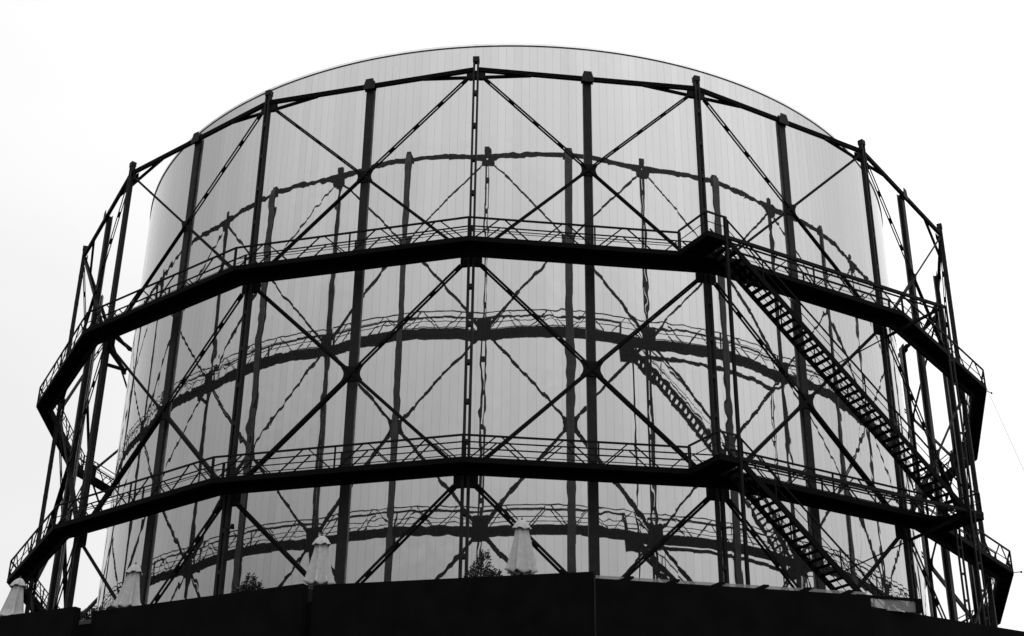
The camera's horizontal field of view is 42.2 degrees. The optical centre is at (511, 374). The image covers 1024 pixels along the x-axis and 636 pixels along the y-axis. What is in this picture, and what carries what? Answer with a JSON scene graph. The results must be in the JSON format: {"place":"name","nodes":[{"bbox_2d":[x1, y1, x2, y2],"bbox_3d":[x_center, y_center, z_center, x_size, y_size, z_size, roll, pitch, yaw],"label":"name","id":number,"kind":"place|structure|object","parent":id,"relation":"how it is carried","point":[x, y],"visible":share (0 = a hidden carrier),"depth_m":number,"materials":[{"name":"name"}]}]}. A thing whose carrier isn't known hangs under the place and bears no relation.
{"place":"outdoors","nodes":[
{"label":"outdoors","id":0,"kind":"place"},
{"bbox_2d":[0,571,1023,635],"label":"terrace building","id":1,"kind":"structure","parent":0,"point":[573,604],"depth_m":46.66,"materials":[{"name":"paint"}]},
{"bbox_2d":[0,576,26,615],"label":"parasol","id":2,"kind":"object","parent":1,"relation":"on","point":[13,603],"visible":0.78,"depth_m":54.37,"materials":[{"name":"fabric"}]},
{"bbox_2d":[79,605,103,620],"bbox_3d":[-16.768,10.176,53.040,1.779,2.000,1.050,1,-24,0],"label":"potted bush","id":3,"kind":"object","parent":1,"relation":"on","point":[84,614],"visible":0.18,"depth_m":53.23,"materials":[{"name":"grey plant"}]},
{"bbox_2d":[111,562,142,607],"bbox_3d":[-15.197,9.153,52.582,1.257,3.530,1.206,1,-24,0],"label":"parasol","id":4,"kind":"object","parent":1,"relation":"on","point":[128,594],"visible":0.88,"depth_m":52.57,"materials":[{"name":"fabric"}]},
{"bbox_2d":[230,572,263,592],"bbox_3d":[-9.921,8.495,49.398,1.424,2.255,1.077,1,-24,0],"label":"potted bush","id":5,"kind":"object","parent":1,"relation":"on","point":[252,586],"visible":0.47,"depth_m":49.59,"materials":[{"name":"grey plant"}]},
{"bbox_2d":[303,533,335,588],"bbox_3d":[-7.162,7.760,49.566,1.213,3.790,1.262,1,-24,0],"label":"parasol","id":6,"kind":"object","parent":1,"relation":"on","point":[319,571],"visible":0.89,"depth_m":49.60,"materials":[{"name":"fabric"}]},
{"bbox_2d":[463,549,502,577],"bbox_3d":[-1.110,7.509,47.413,1.618,2.622,1.198,1,-24,0],"label":"potted bush","id":7,"kind":"object","parent":1,"relation":"on","point":[474,572],"visible":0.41,"depth_m":47.51,"materials":[{"name":"grey plant"}]},
{"bbox_2d":[505,518,537,574],"bbox_3d":[0.325,6.992,47.750,1.223,3.870,1.202,1,-24,0],"label":"parasol","id":8,"kind":"object","parent":1,"relation":"on","point":[521,560],"visible":0.91,"depth_m":47.75,"materials":[{"name":"fabric"}]},
{"bbox_2d":[596,575,923,612],"bbox_3d":[8.829,7.740,46.853,12.100,0.664,0.160,5,-24,-10],"label":"glass balustrade","id":9,"kind":"object","parent":1,"relation":"on","point":[918,603],"visible":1,"depth_m":47.46,"materials":[{"name":"grey"}]},
{"bbox_2d":[0,0,1023,630],"label":"sky","id":10,"kind":"structure","parent":0,"point":[933,90],"materials":[{"name":"white"}]},
{"bbox_3d":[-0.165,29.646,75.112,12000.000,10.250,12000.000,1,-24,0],"label":"ground","id":11,"kind":"structure","parent":0,"visible":0},
{"bbox_2d":[6,56,1013,626],"bbox_3d":[0.045,10.466,83.625,58.450,31.720,58.450,1,-24,0],"label":"gasholder frame","id":12,"kind":"object","parent":11,"relation":"on","point":[358,260],"visible":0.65,"depth_m":62.23,"materials":[{"name":"paint"}]},
{"bbox_2d":[674,210,990,625],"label":"stair tower","id":13,"kind":"structure","parent":12,"relation":"attached to","point":[707,242],"depth_m":59.61,"materials":[{"name":"metal"}]},
{"bbox_2d":[97,43,928,615],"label":"mirrored drum","id":14,"kind":"object","parent":11,"relation":"on","point":[527,367],"visible":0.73,"depth_m":65.84,"materials":[{"name":"metal"}]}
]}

